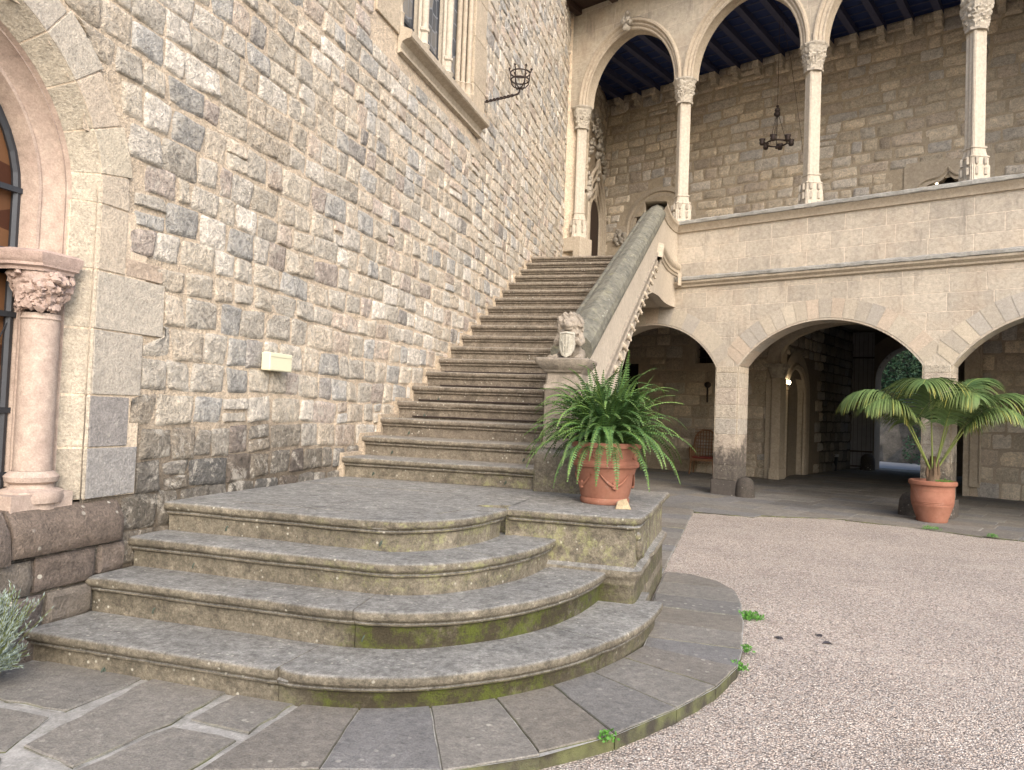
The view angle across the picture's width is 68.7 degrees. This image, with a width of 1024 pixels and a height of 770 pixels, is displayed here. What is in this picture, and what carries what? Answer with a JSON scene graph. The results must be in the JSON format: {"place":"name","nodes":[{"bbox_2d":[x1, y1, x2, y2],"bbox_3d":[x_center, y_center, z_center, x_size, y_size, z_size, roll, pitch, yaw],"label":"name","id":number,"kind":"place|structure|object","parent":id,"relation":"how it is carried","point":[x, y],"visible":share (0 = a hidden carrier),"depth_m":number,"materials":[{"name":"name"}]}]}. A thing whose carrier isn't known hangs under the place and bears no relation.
{"place":"outdoors","nodes":[
{"label":"outdoors","id":0,"kind":"place"},
{"bbox_2d":[0,467,1023,769],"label":"paving","id":1,"kind":"structure","parent":0,"point":[690,649],"depth_m":3.45,"materials":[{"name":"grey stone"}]},
{"bbox_2d":[0,581,53,671],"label":"lavender bush","id":2,"kind":"object","parent":1,"relation":"on","point":[7,625],"visible":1,"depth_m":3.49,"materials":[{"name":"green plant"}]},
{"bbox_2d":[0,0,607,665],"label":"castle wall","id":3,"kind":"structure","parent":1,"relation":"on","point":[360,212],"depth_m":5.38,"materials":[{"name":"stone"}]},
{"bbox_2d":[0,21,83,513],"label":"arched window","id":4,"kind":"structure","parent":3,"relation":"in","point":[37,280],"depth_m":4.03,"materials":[{"name":"beige stone"}]},
{"bbox_2d":[261,352,291,371],"bbox_3d":[-1.817,-0.175,5.803,0.083,0.138,0.290,2,-2,17],"label":"wall box","id":5,"kind":"object","parent":3,"relation":"attached to","point":[276,362],"visible":1,"depth_m":5.73,"materials":[{"name":"beige plastic"}]},
{"bbox_2d":[375,0,489,138],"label":"mullioned window","id":6,"kind":"structure","parent":3,"relation":"in","point":[443,41],"depth_m":9.20,"materials":[{"name":"stone"}]},
{"bbox_2d":[485,63,532,102],"bbox_3d":[-0.052,-4.121,10.256,0.654,0.450,0.298,2,-2,2],"label":"wall torch","id":7,"kind":"object","parent":3,"relation":"attached to","point":[517,88],"depth_m":10.25,"materials":[{"name":"metal"}]},
{"bbox_2d":[23,201,681,709],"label":"stone staircase","id":8,"kind":"structure","parent":1,"relation":"on","point":[437,541],"depth_m":4.46,"materials":[{"name":"grey stone"}]},
{"bbox_2d":[548,311,584,357],"bbox_3d":[0.482,-0.412,6.389,0.308,0.425,0.345,2,-2,17],"label":"lion statue","id":9,"kind":"object","parent":8,"relation":"on","point":[569,340],"visible":0.89,"depth_m":6.29,"materials":[{"name":"stone"}]},
{"bbox_2d":[572,440,641,505],"bbox_3d":[0.700,0.653,5.617,0.522,0.452,0.522,2,-2,17],"label":"terracotta pot","id":10,"kind":"object","parent":8,"relation":"on","point":[604,491],"visible":0.71,"depth_m":5.43,"materials":[{"name":"orange ceramic"}]},
{"bbox_2d":[522,350,698,491],"bbox_3d":[0.699,0.252,5.621,1.112,1.021,1.258,3,-2,-28],"label":"boston fern","id":11,"kind":"object","parent":10,"relation":"in","point":[616,417],"visible":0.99,"depth_m":5.45,"materials":[{"name":"green plant"}]},
{"bbox_2d":[615,499,630,509],"bbox_3d":[0.778,0.834,5.277,0.112,0.073,0.074,2,-2,-2],"label":"broken stone","id":12,"kind":"object","parent":8,"relation":"on","point":[622,504],"visible":1,"depth_m":5.25,"materials":[{"name":"beige stone"}]},
{"bbox_2d":[598,728,619,742],"bbox_3d":[0.403,1.482,3.185,0.076,0.055,0.089,4,-2,-38],"label":"weed","id":13,"kind":"object","parent":1,"relation":"on","point":[607,734],"visible":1,"depth_m":3.18,"materials":[{"name":"green plant"}]},
{"bbox_2d":[688,429,713,475],"bbox_3d":[4.752,1.643,18.491,0.678,1.104,0.634,1,-2,25],"label":"wooden chair","id":14,"kind":"object","parent":1,"relation":"on","point":[693,457],"visible":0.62,"depth_m":18.68,"materials":[{"name":"brown wood"}]},
{"bbox_2d":[735,477,754,497],"bbox_3d":[4.174,1.822,13.429,0.337,0.360,0.337,1,-2,39],"label":"guard stone","id":15,"kind":"object","parent":1,"relation":"on","point":[745,487],"visible":1,"depth_m":13.30,"materials":[{"name":"grey stone"}]},
{"bbox_2d":[540,512,1023,769],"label":"gravel court","id":16,"kind":"object","parent":1,"relation":"on","point":[889,556],"visible":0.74,"depth_m":4.70,"materials":[{"name":"beige gravel"}]},
{"bbox_2d":[731,659,748,670],"bbox_3d":[1.278,1.588,4.245,0.118,0.059,0.094,3,-2,-12],"label":"weed","id":17,"kind":"object","parent":16,"relation":"on","point":[743,668],"visible":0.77,"depth_m":4.23,"materials":[{"name":"green plant"}]},
{"bbox_2d":[741,644,754,652],"bbox_3d":[1.431,1.608,4.577,0.087,0.061,0.076,2,-2,-6],"label":"weed","id":18,"kind":"object","parent":16,"relation":"on","point":[745,647],"visible":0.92,"depth_m":4.57,"materials":[{"name":"green plant"}]},
{"bbox_2d":[738,610,764,620],"bbox_3d":[1.687,1.635,5.333,0.213,0.070,0.162,2,-2,17],"label":"weed","id":19,"kind":"object","parent":16,"relation":"on","point":[750,615],"visible":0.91,"depth_m":5.31,"materials":[{"name":"green plant"}]},
{"bbox_2d":[562,0,1023,519],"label":"gallery building","id":20,"kind":"structure","parent":1,"relation":"on","point":[868,233],"depth_m":14.80,"materials":[{"name":"stone"}]},
{"bbox_2d":[617,364,638,407],"bbox_3d":[3.035,0.781,20.714,1.400,2.900,0.050,1,-2,39],"label":"dark doorway","id":21,"kind":"structure","parent":20,"relation":"in","point":[633,369],"depth_m":20.54,"materials":[{"name":"black"}]},
{"bbox_2d":[612,186,707,245],"bbox_3d":[3.548,-3.399,18.204,2.560,2.880,0.265,1,-2,39],"label":"arched door","id":22,"kind":"structure","parent":20,"relation":"in","point":[622,232],"depth_m":18.62,"materials":[{"name":"stone"}]},
{"bbox_2d":[700,347,713,362],"bbox_3d":[5.158,-1.083,19.147,0.760,1.120,0.020,1,-2,39],"label":"window","id":23,"kind":"structure","parent":20,"relation":"in","point":[709,360],"depth_m":19.28,"materials":[{"name":"black glass"}]},
{"bbox_2d":[704,382,710,402],"bbox_3d":[4.920,0.180,18.872,0.170,0.520,0.166,2,-2,17],"label":"iron wall torch","id":24,"kind":"object","parent":20,"relation":"attached to","point":[707,385],"visible":1,"depth_m":18.84,"materials":[{"name":"black metal"}]},
{"bbox_2d":[759,20,802,150],"bbox_3d":[5.319,-5.936,14.886,0.774,2.902,0.627,2,-2,3],"label":"chandelier","id":25,"kind":"object","parent":20,"relation":"hanging from","point":[788,140],"visible":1,"depth_m":14.83,"materials":[{"name":"metal"}]},
{"bbox_2d":[784,352,809,477],"bbox_3d":[7.078,0.739,19.064,0.350,3.184,2.100,1,-2,39],"label":"passage door","id":26,"kind":"structure","parent":20,"relation":"in","point":[797,362],"depth_m":19.48,"materials":[{"name":"wood"}]},
{"bbox_2d":[904,150,994,189],"bbox_3d":[8.363,-3.613,14.374,1.520,1.460,0.272,1,-2,39],"label":"ogee window","id":27,"kind":"structure","parent":20,"relation":"in","point":[931,172],"depth_m":14.48,"materials":[{"name":"stone"}]},
{"bbox_2d":[834,454,838,470],"bbox_3d":[9.227,2.239,21.802,0.511,0.475,0.512,2,-2,17],"label":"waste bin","id":28,"kind":"object","parent":1,"relation":"on","point":[836,459],"visible":0.35,"depth_m":21.61,"materials":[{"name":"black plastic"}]},
{"bbox_2d":[860,454,874,470],"bbox_3d":[10.669,2.305,22.494,0.408,0.500,0.408,1,-2,39],"label":"guard stone","id":29,"kind":"object","parent":1,"relation":"on","point":[867,463],"visible":1,"depth_m":22.34,"materials":[{"name":"grey stone"}]},
{"bbox_2d":[898,492,914,515],"bbox_3d":[6.180,1.839,11.649,0.326,0.360,0.326,1,-2,39],"label":"guard stone","id":30,"kind":"object","parent":1,"relation":"on","point":[905,507],"visible":0.46,"depth_m":11.56,"materials":[{"name":"grey stone"}]},
{"bbox_2d":[922,525,941,530],"bbox_3d":[5.655,1.919,10.105,0.258,0.055,0.183,2,-2,17],"label":"weed","id":31,"kind":"object","parent":1,"relation":"on","point":[931,527],"visible":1,"depth_m":10.10,"materials":[{"name":"green plant"}]},
{"bbox_2d":[908,478,957,522],"bbox_3d":[6.155,1.694,10.981,0.640,0.603,0.640,2,-2,17],"label":"palm pot","id":32,"kind":"object","parent":1,"relation":"on","point":[932,501],"visible":0.97,"depth_m":10.77,"materials":[{"name":"ceramic"}]},
{"bbox_2d":[836,377,1023,481],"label":"potted palm","id":33,"kind":"object","parent":32,"relation":"in","point":[957,400],"visible":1,"depth_m":10.73,"materials":[{"name":"green plant"}]},
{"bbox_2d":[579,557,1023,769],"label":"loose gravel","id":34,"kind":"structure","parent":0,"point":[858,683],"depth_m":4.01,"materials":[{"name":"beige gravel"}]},
{"bbox_2d":[879,461,919,470],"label":"road","id":35,"kind":"structure","parent":0,"point":[905,466],"depth_m":25.13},
{"bbox_2d":[879,350,921,463],"bbox_3d":[17.274,-1.086,26.391,13.281,8.000,3.569,1,-2,39],"label":"rock bank","id":36,"kind":"object","parent":35,"relation":"on","point":[892,443],"visible":0.03,"depth_m":27.23,"materials":[{"name":"stone"}]},
{"bbox_2d":[880,350,921,464],"bbox_3d":[16.418,-1.124,26.590,10.738,8.178,3.849,1,-2,40],"label":"ivy","id":37,"kind":"object","parent":36,"relation":"on","point":[883,387],"visible":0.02,"depth_m":27.78,"materials":[{"name":"green plant"}]},
{"bbox_2d":[881,349,920,415],"bbox_3d":[13.921,-0.496,29.798,5.733,7.119,5.903,2,-2,17],"label":"evergreen tree","id":38,"kind":"object","parent":35,"relation":"on","point":[895,371],"visible":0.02,"depth_m":27.76,"materials":[{"name":"green plant"}]},
{"bbox_2d":[882,350,921,431],"bbox_3d":[16.221,-0.170,27.102,5.347,6.462,5.421,2,-2,17],"label":"evergreen tree","id":39,"kind":"object","parent":35,"relation":"on","point":[910,370],"visible":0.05,"depth_m":27.32,"materials":[{"name":"green plant"}]}
]}

